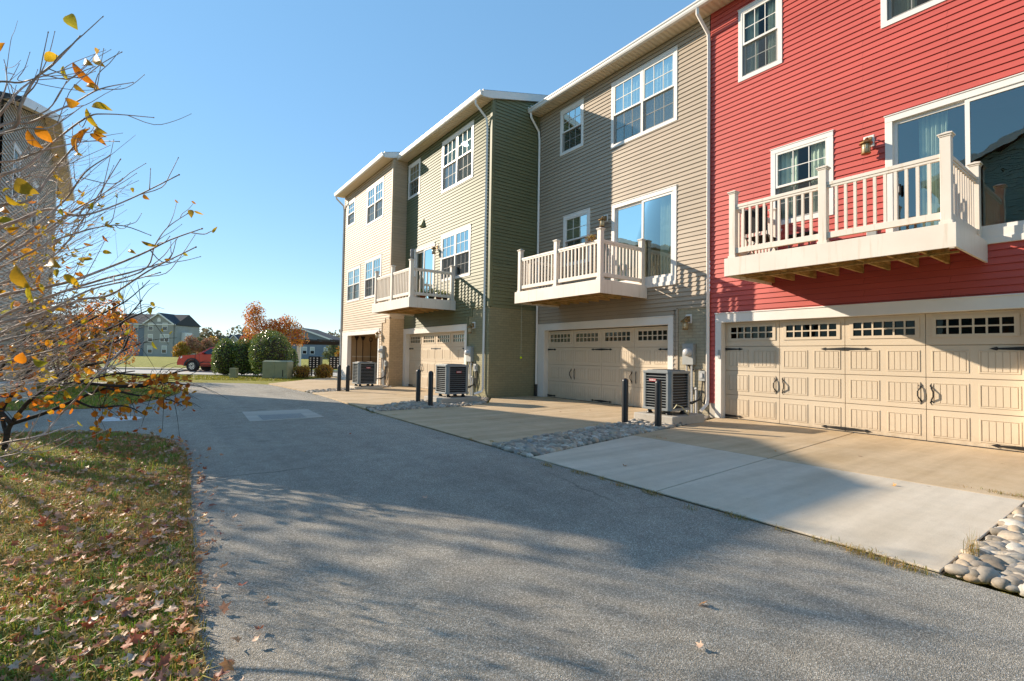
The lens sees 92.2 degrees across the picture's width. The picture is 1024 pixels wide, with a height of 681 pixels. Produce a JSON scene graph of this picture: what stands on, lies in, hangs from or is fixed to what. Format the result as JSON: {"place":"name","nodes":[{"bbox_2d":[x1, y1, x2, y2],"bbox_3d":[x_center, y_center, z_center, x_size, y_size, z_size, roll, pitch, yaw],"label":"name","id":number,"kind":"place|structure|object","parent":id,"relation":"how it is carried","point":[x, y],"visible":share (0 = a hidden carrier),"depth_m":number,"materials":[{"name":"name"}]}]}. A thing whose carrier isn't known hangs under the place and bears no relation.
{"place":"outdoors","nodes":[
{"label":"outdoors","id":0,"kind":"place"},
{"bbox_2d":[5,383,180,410],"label":"island lawn","id":1,"kind":"structure","parent":0,"point":[27,408],"depth_m":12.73,"materials":[{"name":"green plant"}]},
{"bbox_2d":[0,381,36,401],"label":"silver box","id":2,"kind":"object","parent":1,"relation":"on","point":[2,398],"visible":0.18,"depth_m":12.31,"materials":[{"name":"metal"}]},
{"bbox_2d":[0,91,74,384],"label":"side house","id":3,"kind":"structure","parent":1,"relation":"on","point":[9,114],"depth_m":15.43,"materials":[{"name":"grey plastic"}]},
{"bbox_2d":[11,142,21,201],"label":"window","id":4,"kind":"structure","parent":3,"relation":"in","point":[16,148],"depth_m":14.30,"materials":[{"name":"grey"}]},
{"bbox_2d":[30,179,38,230],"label":"window","id":5,"kind":"structure","parent":3,"relation":"in","point":[35,187],"depth_m":16.67,"materials":[{"name":"grey"}]},
{"bbox_2d":[43,233,48,272],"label":"window","id":6,"kind":"structure","parent":3,"relation":"in","point":[46,233],"depth_m":18.64,"materials":[{"name":"grey"}]},
{"bbox_2d":[16,302,64,379],"bbox_3d":[-16.241,0.090,15.579,3.077,3.097,2.910,2,-2,-36],"label":"rusty shrub","id":7,"kind":"object","parent":1,"relation":"on","point":[32,305],"visible":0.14,"depth_m":15.86,"materials":[{"name":"orange plant"}]},
{"bbox_2d":[27,302,91,381],"bbox_3d":[-16.517,0.093,17.043,2.990,3.174,2.521,2,-2,-36],"label":"rusty shrub","id":8,"kind":"object","parent":1,"relation":"on","point":[34,310],"visible":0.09,"depth_m":17.41,"materials":[{"name":"orange plant"}]},
{"bbox_2d":[40,291,108,383],"bbox_3d":[-17.217,-0.064,19.030,2.566,3.590,2.150,0,-2,24],"label":"rusty shrub","id":9,"kind":"object","parent":1,"relation":"on","point":[90,352],"visible":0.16,"depth_m":19.10,"materials":[{"name":"orange plant"}]},
{"bbox_2d":[0,428,226,680],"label":"lawn","id":10,"kind":"structure","parent":0,"point":[47,660],"depth_m":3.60,"materials":[{"name":"green plant"}]},
{"bbox_2d":[0,13,217,466],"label":"bare shrub","id":11,"kind":"object","parent":10,"relation":"on","point":[17,278],"visible":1,"depth_m":2.84,"materials":[{"name":"brown plant"}]},
{"bbox_2d":[0,267,223,450],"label":"copper leaved shrub","id":12,"kind":"object","parent":10,"relation":"on","point":[161,379],"visible":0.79,"depth_m":6.42,"materials":[{"name":"orange plant"}]},
{"bbox_2d":[0,385,895,680],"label":"fallen leaves","id":13,"kind":"object","parent":10,"relation":"on","point":[146,659],"visible":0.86,"depth_m":2.80,"materials":[{"name":"brown plant"}]},
{"bbox_2d":[49,368,336,375],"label":"street","id":14,"kind":"structure","parent":0,"point":[172,371],"depth_m":31.76,"materials":[{"name":"grey asphalt"}]},
{"bbox_2d":[177,347,213,371],"bbox_3d":[-19.899,1.310,33.758,5.162,1.693,1.916,1,-2,0],"label":"car","id":15,"kind":"object","parent":14,"relation":"on","point":[205,356],"visible":0.45,"depth_m":32.99,"materials":[{"name":"red paint"}]},
{"bbox_2d":[246,336,260,374],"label":"holly bush","id":16,"kind":"object","parent":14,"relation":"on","point":[252,353],"visible":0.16,"depth_m":28.45,"materials":[{"name":"green plant"}]},
{"bbox_2d":[287,347,298,369],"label":"evergreen shrub","id":17,"kind":"object","parent":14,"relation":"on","point":[295,359],"visible":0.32,"depth_m":33.88,"materials":[{"name":"green plant"}]},
{"bbox_2d":[308,356,322,375],"bbox_3d":[-11.642,1.541,29.171,0.680,1.210,0.406,1,-2,0],"label":"mailbox unit","id":18,"kind":"object","parent":14,"relation":"on","point":[315,362],"visible":0.81,"depth_m":28.98,"materials":[{"name":"black paint"}]},
{"bbox_2d":[329,356,338,375],"bbox_3d":[-10.615,1.573,29.670,0.680,1.210,0.406,1,-2,0],"label":"mailbox unit","id":19,"kind":"object","parent":14,"relation":"on","point":[333,362],"visible":0.6,"depth_m":29.48,"materials":[{"name":"black paint"}]},
{"bbox_2d":[50,366,335,370],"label":"street path","id":20,"kind":"structure","parent":0,"point":[148,367],"depth_m":38.44,"materials":[{"name":"concrete"}]},
{"bbox_2d":[269,377,376,391],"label":"driveway","id":21,"kind":"structure","parent":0,"point":[313,384],"depth_m":21.17,"materials":[{"name":"concrete"}]},
{"bbox_2d":[312,363,333,377],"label":"golden shrub","id":22,"kind":"object","parent":21,"relation":"on","point":[324,370],"visible":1,"depth_m":26.34,"materials":[{"name":"yellow plant"}]},
{"bbox_2d":[0,0,695,336],"label":"sky","id":23,"kind":"structure","parent":0,"point":[286,101],"materials":[{"name":"blue"}]},
{"bbox_2d":[313,386,452,409],"bbox_3d":[-4.035,1.829,16.634,4.550,0.046,7.696,2,-2,-36],"label":"driveway green","id":24,"kind":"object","parent":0,"point":[362,398],"depth_m":15.84,"materials":[{"name":"concrete"}]},
{"bbox_2d":[337,365,340,390],"bbox_3d":[-6.169,1.395,17.576,0.132,1.045,0.132,2,-2,-36],"label":"bollard","id":25,"kind":"object","parent":24,"relation":"on","point":[339,378],"visible":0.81,"depth_m":17.52,"materials":[{"name":"black metal"}]},
{"bbox_2d":[346,365,349,391],"bbox_3d":[-5.817,1.397,17.449,0.132,1.045,0.132,2,-2,-36],"label":"bollard","id":26,"kind":"object","parent":24,"relation":"on","point":[347,378],"visible":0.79,"depth_m":17.40,"materials":[{"name":"black metal"}]},
{"bbox_2d":[0,382,1023,680],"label":"lane","id":27,"kind":"structure","parent":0,"point":[350,550],"depth_m":3.04,"materials":[{"name":"grey asphalt"}]},
{"bbox_2d":[96,416,141,420],"bbox_3d":[-7.735,1.537,9.703,0.720,0.010,0.720,2,-2,-36],"label":"manhole cover","id":28,"kind":"object","parent":27,"relation":"on","point":[115,418],"visible":0.62,"depth_m":9.65,"materials":[{"name":"grey metal"}]},
{"bbox_2d":[242,409,323,421],"bbox_3d":[-5.050,1.716,10.764,1.480,0.208,1.840,2,-2,-36],"label":"concrete patch","id":29,"kind":"object","parent":27,"relation":"in","point":[251,416],"visible":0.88,"depth_m":10.66,"materials":[{"name":"concrete"}]},
{"bbox_2d":[375,396,654,446],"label":"driveway","id":30,"kind":"structure","parent":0,"point":[505,419],"depth_m":10.85,"materials":[{"name":"concrete"}]},
{"bbox_2d":[48,355,1023,598],"bbox_3d":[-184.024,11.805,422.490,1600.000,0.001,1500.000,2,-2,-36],"label":"ground","id":31,"kind":"structure","parent":0,"point":[156,362],"depth_m":40.24,"materials":[{"name":"green plant"}]},
{"bbox_2d":[51,314,105,354],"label":"town house","id":32,"kind":"structure","parent":31,"relation":"on","point":[64,318],"depth_m":120.21,"materials":[{"name":"grey plastic"}]},
{"bbox_2d":[65,295,139,379],"bbox_3d":[-18.642,-0.119,22.421,2.772,3.867,2.747,2,-2,-36],"label":"rusty shrub","id":33,"kind":"object","parent":31,"relation":"on","point":[131,335],"visible":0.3,"depth_m":22.58,"materials":[{"name":"orange plant"}]},
{"bbox_2d":[95,314,154,355],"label":"town house","id":34,"kind":"structure","parent":31,"relation":"on","point":[140,333],"depth_m":117.13,"materials":[{"name":"blue plastic"}]},
{"bbox_2d":[142,312,200,356],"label":"town house","id":35,"kind":"structure","parent":31,"relation":"on","point":[181,327],"depth_m":112.17,"materials":[{"name":"grey plastic"}]},
{"bbox_2d":[161,345,166,352],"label":"window","id":36,"kind":"structure","parent":35,"relation":"in","point":[164,348],"depth_m":112.00,"materials":[{"name":"white glass"}]},
{"bbox_2d":[160,334,168,341],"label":"window","id":37,"kind":"structure","parent":35,"relation":"in","point":[161,335],"depth_m":112.08,"materials":[{"name":"white glass"}]},
{"bbox_2d":[171,341,190,357],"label":"autumn tree","id":38,"kind":"object","parent":31,"relation":"on","point":[182,349],"visible":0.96,"depth_m":83.60,"materials":[{"name":"yellow plant"}]},
{"bbox_2d":[178,334,201,353],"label":"autumn tree","id":39,"kind":"object","parent":31,"relation":"on","point":[192,344],"visible":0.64,"depth_m":85.80,"materials":[{"name":"orange plant"}]},
{"bbox_2d":[49,367,336,372],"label":"street kerb","id":40,"kind":"structure","parent":31,"relation":"on","point":[154,369],"depth_m":34.81,"materials":[{"name":"concrete"}]},
{"bbox_2d":[54,373,333,380],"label":"grass","id":41,"kind":"structure","parent":31,"relation":"on","point":[227,377],"depth_m":25.23,"materials":[{"name":"green plant"}]},
{"bbox_2d":[210,337,234,374],"bbox_3d":[-16.505,0.912,28.488,1.689,2.260,1.671,2,-2,-36],"label":"holly bush","id":42,"kind":"object","parent":41,"relation":"on","point":[221,357],"visible":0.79,"depth_m":28.02,"materials":[{"name":"green plant"}]},
{"bbox_2d":[230,338,251,374],"bbox_3d":[-15.561,0.942,28.575,1.431,2.233,1.445,2,-2,-36],"label":"holly bush","id":43,"kind":"object","parent":41,"relation":"on","point":[240,355],"visible":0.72,"depth_m":28.17,"materials":[{"name":"green plant"}]},
{"bbox_2d":[196,337,214,354],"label":"autumn tree","id":44,"kind":"object","parent":31,"relation":"on","point":[206,344],"visible":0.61,"depth_m":87.75,"materials":[{"name":"orange plant"}]},
{"bbox_2d":[83,372,336,377],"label":"street kerb","id":45,"kind":"structure","parent":31,"relation":"on","point":[204,374],"depth_m":28.21,"materials":[{"name":"concrete"}]},
{"bbox_2d":[209,335,220,344],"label":"autumn tree","id":46,"kind":"object","parent":31,"relation":"on","point":[214,339],"visible":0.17,"depth_m":91.79,"materials":[{"name":"orange plant"}]},
{"bbox_2d":[229,368,238,377],"bbox_3d":[-14.505,1.706,25.691,0.360,0.530,0.270,1,-2,0],"label":"cable box","id":47,"kind":"object","parent":31,"relation":"on","point":[233,372],"visible":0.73,"depth_m":25.57,"materials":[{"name":"green metal"}]},
{"bbox_2d":[227,335,253,342],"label":"town house","id":48,"kind":"structure","parent":31,"relation":"on","point":[236,338],"depth_m":170.54,"materials":[{"name":"grey plastic"}]},
{"bbox_2d":[199,325,339,338],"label":"wood","id":49,"kind":"object","parent":31,"relation":"on","point":[205,333],"visible":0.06,"depth_m":236.53,"materials":[{"name":"plant"}]},
{"bbox_2d":[248,329,293,375],"bbox_3d":[-13.403,0.704,27.459,2.449,2.713,2.433,2,-2,-36],"label":"holly bush","id":50,"kind":"object","parent":31,"relation":"on","point":[271,346],"visible":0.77,"depth_m":26.82,"materials":[{"name":"green plant"}]},
{"bbox_2d":[240,300,309,346],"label":"maple tree","id":51,"kind":"object","parent":31,"relation":"on","point":[274,326],"visible":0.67,"depth_m":41.84,"materials":[{"name":"orange plant"}]},
{"bbox_2d":[262,360,292,378],"bbox_3d":[-12.364,1.535,26.009,1.330,0.960,0.755,1,-2,0],"label":"utility box","id":52,"kind":"object","parent":31,"relation":"on","point":[272,369],"visible":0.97,"depth_m":25.66,"materials":[{"name":"green metal"}]},
{"bbox_2d":[262,362,273,377],"bbox_3d":[-12.692,1.539,25.663,0.605,0.800,0.015,1,-2,0],"label":"door","id":53,"kind":"structure","parent":52,"relation":"in","point":[268,367],"depth_m":25.66,"materials":[{"name":"green metal"}]},
{"bbox_2d":[274,362,286,377],"bbox_3d":[-12.055,1.549,25.664,0.640,0.800,0.015,1,-2,0],"label":"door","id":54,"kind":"structure","parent":52,"relation":"in","point":[278,369],"depth_m":25.66,"materials":[{"name":"green metal"}]},
{"bbox_2d":[292,365,310,377],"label":"golden shrub","id":55,"kind":"object","parent":31,"relation":"on","point":[304,371],"visible":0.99,"depth_m":26.34,"materials":[{"name":"yellow plant"}]},
{"bbox_2d":[287,328,339,358],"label":"town house","id":56,"kind":"structure","parent":31,"relation":"on","point":[307,351],"depth_m":113.04,"materials":[{"name":"blue plastic"}]},
{"bbox_2d":[288,339,339,365],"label":"pergola","id":57,"kind":"object","parent":31,"relation":"on","point":[320,342],"visible":0.23,"depth_m":44.87,"materials":[{"name":"white wood"}]},
{"bbox_2d":[321,345,338,361],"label":"autumn tree","id":58,"kind":"object","parent":31,"relation":"on","point":[332,350],"visible":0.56,"depth_m":79.58,"materials":[{"name":"green plant"}]},
{"bbox_2d":[334,346,339,356],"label":"autumn tree","id":59,"kind":"object","parent":31,"relation":"on","point":[336,353],"visible":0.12,"depth_m":75.43,"materials":[{"name":"yellow plant"}]},
{"bbox_2d":[334,152,407,386],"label":"row house","id":60,"kind":"structure","parent":31,"relation":"on","point":[373,192],"depth_m":22.57,"materials":[{"name":"grey plastic"}]},
{"bbox_2d":[347,197,355,227],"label":"window","id":61,"kind":"structure","parent":60,"relation":"in","point":[351,204],"depth_m":25.31,"materials":[{"name":"grey plastic"}]},
{"bbox_2d":[347,264,360,302],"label":"window","id":62,"kind":"structure","parent":60,"relation":"in","point":[353,274],"depth_m":24.59,"materials":[{"name":"grey"}]},
{"bbox_2d":[364,253,381,299],"bbox_3d":[-6.335,-2.878,22.477,0.095,1.850,2.124,2,-2,-36],"label":"window","id":63,"kind":"structure","parent":60,"relation":"in","point":[373,264],"depth_m":22.52,"materials":[{"name":"grey"}]},
{"bbox_2d":[366,176,384,226],"bbox_3d":[-6.241,-6.312,22.533,0.095,1.800,2.154,2,-2,-36],"label":"window","id":64,"kind":"structure","parent":60,"relation":"in","point":[375,193],"depth_m":22.49,"materials":[{"name":"grey"}]},
{"bbox_2d":[372,89,667,398],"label":"row house","id":65,"kind":"structure","parent":31,"relation":"on","point":[472,200],"depth_m":16.81,"materials":[{"name":"green"}]},
{"bbox_2d":[408,158,420,199],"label":"window","id":66,"kind":"structure","parent":65,"relation":"in","point":[414,180],"depth_m":20.74,"materials":[{"name":"grey plastic"}]},
{"bbox_2d":[414,242,434,297],"bbox_3d":[-3.417,-2.543,19.739,0.325,2.460,1.874,2,-2,-36],"label":"sliding door","id":67,"kind":"structure","parent":65,"relation":"in","point":[427,258],"depth_m":19.58,"materials":[{"name":"white glass"}]},
{"bbox_2d":[425,288,435,298],"bbox_3d":[-2.823,-1.679,17.250,0.527,0.496,0.490,2,-2,-24],"label":"flower pot","id":68,"kind":"object","parent":65,"relation":"on","point":[432,291],"visible":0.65,"depth_m":17.22,"materials":[{"name":"green plastic"}]},
{"bbox_2d":[408,331,463,389],"bbox_3d":[-2.943,0.807,18.959,0.115,2.202,4.860,2,-2,-36],"label":"garage door","id":69,"kind":"structure","parent":65,"relation":"in","point":[428,350],"depth_m":19.21,"materials":[{"name":"beige paint"}]},
{"bbox_2d":[440,224,470,281],"bbox_3d":[-2.026,-3.081,17.669,0.095,1.770,2.174,2,-2,-36],"label":"window","id":70,"kind":"structure","parent":65,"relation":"in","point":[454,243],"depth_m":17.62,"materials":[{"name":"grey plastic"}]},
{"bbox_2d":[441,120,474,193],"bbox_3d":[-1.934,-6.548,17.799,0.179,1.970,2.304,2,-2,-36],"label":"window","id":71,"kind":"structure","parent":65,"relation":"in","point":[458,169],"depth_m":17.75,"materials":[{"name":"grey"}]},
{"bbox_2d":[492,415,709,457],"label":"river stones","id":72,"kind":"object","parent":31,"relation":"on","point":[537,445],"visible":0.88,"depth_m":8.03,"materials":[{"name":"grey stone"}]},
{"bbox_2d":[515,0,710,415],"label":"row house","id":73,"kind":"structure","parent":31,"relation":"on","point":[622,157],"depth_m":13.61,"materials":[{"name":"grey plastic"}]},
{"bbox_2d":[560,98,584,156],"bbox_3d":[1.925,-6.786,15.752,0.095,1.500,1.104,2,-2,-36],"label":"window","id":74,"kind":"structure","parent":73,"relation":"in","point":[571,117],"depth_m":15.76,"materials":[{"name":"grey plastic"}]},
{"bbox_2d":[563,208,590,266],"bbox_3d":[2.027,-3.197,15.420,0.095,1.650,1.224,2,-2,-36],"label":"window","id":75,"kind":"structure","parent":73,"relation":"in","point":[576,225],"depth_m":15.43,"materials":[{"name":"grey plastic"}]},
{"bbox_2d":[585,234,595,243],"bbox_3d":[1.996,-2.594,12.567,0.286,0.277,0.379,5,-5,-67],"label":"rail planter","id":76,"kind":"object","parent":73,"relation":"on","point":[589,237],"visible":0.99,"depth_m":12.53,"materials":[{"name":"green plant"}]},
{"bbox_2d":[547,326,667,407],"bbox_3d":[2.647,0.759,14.593,0.115,2.202,4.900,2,-2,-36],"label":"garage door","id":77,"kind":"structure","parent":73,"relation":"in","point":[592,365],"depth_m":14.51,"materials":[{"name":"beige paint"}]},
{"bbox_2d":[611,184,676,287],"bbox_3d":[3.619,-2.661,13.389,0.325,2.540,2.204,2,-2,-36],"label":"sliding door","id":78,"kind":"structure","parent":73,"relation":"in","point":[633,219],"depth_m":13.14,"materials":[{"name":"white glass"}]},
{"bbox_2d":[611,45,677,148],"bbox_3d":[3.575,-6.551,13.472,0.095,1.940,2.264,2,-2,-36],"label":"window","id":79,"kind":"structure","parent":73,"relation":"in","point":[644,100],"depth_m":13.40,"materials":[{"name":"grey"}]},
{"bbox_2d":[944,504,1023,596],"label":"river stones","id":80,"kind":"object","parent":31,"relation":"on","point":[1002,568],"visible":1,"depth_m":3.27,"materials":[{"name":"grey stone"}]},
{"bbox_2d":[942,527,997,556],"bbox_3d":[3.195,1.402,3.414,0.413,0.235,0.395,1,-2,5],"label":"grass tuft","id":81,"kind":"object","parent":80,"relation":"on","point":[969,549],"visible":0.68,"depth_m":3.43,"materials":[{"name":"beige plant"}]},
{"bbox_2d":[532,418,1023,574],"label":"driveway","id":82,"kind":"structure","parent":0,"point":[836,486],"depth_m":5.62,"materials":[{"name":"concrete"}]},
{"bbox_2d":[314,394,1023,576],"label":"weeds","id":83,"kind":"object","parent":82,"relation":"on","point":[885,560],"visible":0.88,"depth_m":3.56,"materials":[{"name":"green plant"}]},
{"bbox_2d":[788,231,817,248],"bbox_3d":[5.418,-1.755,9.145,0.500,0.400,0.450,2,-2,-36],"label":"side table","id":84,"kind":"object","parent":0,"point":[799,234],"visible":0.17,"depth_m":9.02,"materials":[{"name":"black metal"}]},
{"bbox_2d":[696,0,1023,452],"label":"row house","id":85,"kind":"structure","parent":0,"point":[877,146],"depth_m":9.12,"materials":[{"name":"red plastic"}]},
{"bbox_2d":[738,0,782,82],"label":"window","id":86,"kind":"structure","parent":85,"relation":"in","point":[748,51],"depth_m":10.98,"materials":[{"name":"grey plastic"}]},
{"bbox_2d":[745,206,781,254],"bbox_3d":[4.871,-2.026,9.568,0.621,0.969,0.470,2,-2,-36],"label":"folding chair","id":87,"kind":"object","parent":85,"relation":"on","point":[754,224],"visible":0.46,"depth_m":9.42,"materials":[{"name":"metal"}]},
{"bbox_2d":[770,129,833,224],"bbox_3d":[5.957,-3.262,10.105,0.196,1.670,1.224,2,-2,-36],"label":"window","id":88,"kind":"structure","parent":85,"relation":"in","point":[821,144],"depth_m":10.15,"materials":[{"name":"grey plastic"}]},
{"bbox_2d":[725,309,1023,452],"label":"garage door","id":89,"kind":"structure","parent":85,"relation":"in","point":[955,378],"depth_m":8.88,"materials":[{"name":"beige paint"}]},
{"bbox_2d":[881,0,945,28],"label":"window","id":90,"kind":"structure","parent":85,"relation":"in","point":[892,11],"depth_m":8.86,"materials":[{"name":"grey plastic"}]},
{"bbox_2d":[884,72,1023,252],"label":"sliding door","id":91,"kind":"structure","parent":85,"relation":"in","point":[932,116],"depth_m":8.48,"materials":[{"name":"white glass"}]},
{"label":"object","id":92,"kind":"structure","parent":0,"visible":0},
{"bbox_2d":[622,378,627,422],"bbox_3d":[2.317,1.294,10.098,0.132,1.045,0.132,2,-2,-36],"label":"bollard","id":93,"kind":"object","parent":92,"relation":"on","point":[624,399],"visible":0.81,"depth_m":10.04,"materials":[{"name":"black metal"}]},
{"bbox_2d":[655,380,661,426],"bbox_3d":[2.829,1.285,9.531,0.132,1.045,0.132,2,-2,-36],"label":"bollard","id":94,"kind":"object","parent":92,"relation":"on","point":[658,402],"visible":0.78,"depth_m":9.48,"materials":[{"name":"black metal"}]},
{"bbox_2d":[634,411,703,424],"bbox_3d":[3.370,1.655,10.586,1.100,0.190,1.000,2,-2,-36],"label":"equipment pad","id":95,"kind":"object","parent":92,"relation":"on","point":[675,417],"visible":0.69,"depth_m":10.28,"materials":[{"name":"concrete"}]},
{"bbox_2d":[642,369,689,414],"bbox_3d":[3.311,1.090,10.579,0.750,0.936,0.750,2,-2,-36],"label":"condenser","id":96,"kind":"object","parent":95,"relation":"on","point":[675,386],"visible":0.93,"depth_m":10.36,"materials":[{"name":"grey metal"}]},
{"label":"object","id":97,"kind":"structure","parent":0,"visible":0},
{"bbox_2d":[416,369,420,401],"bbox_3d":[-2.638,1.334,13.863,0.132,1.045,0.132,2,-2,-36],"label":"bollard","id":98,"kind":"object","parent":97,"relation":"on","point":[418,382],"visible":0.84,"depth_m":13.81,"materials":[{"name":"black metal"}]},
{"bbox_2d":[366,396,488,411],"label":"river stones","id":99,"kind":"object","parent":97,"relation":"on","point":[412,404],"visible":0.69,"depth_m":12.84,"materials":[{"name":"grey stone"}]},
{"bbox_2d":[428,371,433,405],"bbox_3d":[-2.106,1.307,12.742,0.132,1.045,0.132,2,-2,-36],"label":"bollard","id":100,"kind":"object","parent":97,"relation":"on","point":[430,388],"visible":0.8,"depth_m":12.69,"materials":[{"name":"black metal"}]},
{"bbox_2d":[424,394,480,402],"bbox_3d":[-1.722,1.699,14.269,1.300,0.170,1.050,2,-2,-36],"label":"equipment pad","id":101,"kind":"object","parent":97,"relation":"on","point":[450,399],"visible":0.58,"depth_m":13.88,"materials":[{"name":"concrete"}]},
{"bbox_2d":[435,364,468,396],"bbox_3d":[-1.739,1.145,14.237,0.750,0.936,0.750,2,-2,-36],"label":"condenser","id":102,"kind":"object","parent":101,"relation":"on","point":[452,379],"visible":1,"depth_m":13.99,"materials":[{"name":"grey metal"}]},
{"label":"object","id":103,"kind":"structure","parent":0,"visible":0},
{"bbox_2d":[306,385,391,392],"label":"river stones","id":104,"kind":"object","parent":103,"relation":"on","point":[328,389],"visible":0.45,"depth_m":17.63,"materials":[{"name":"grey stone"}]},
{"bbox_2d":[350,385,382,388],"bbox_3d":[-5.728,1.820,19.175,1.100,0.110,0.900,2,-2,-36],"label":"equipment pad","id":105,"kind":"object","parent":103,"relation":"on","point":[368,387],"visible":0.65,"depth_m":18.87,"materials":[{"name":"concrete"}]},
{"bbox_2d":[352,362,376,386],"bbox_3d":[-5.740,1.296,19.152,0.750,0.936,0.750,2,-2,-36],"label":"condenser","id":106,"kind":"object","parent":105,"relation":"on","point":[364,372],"visible":1,"depth_m":18.91,"materials":[{"name":"grey metal"}]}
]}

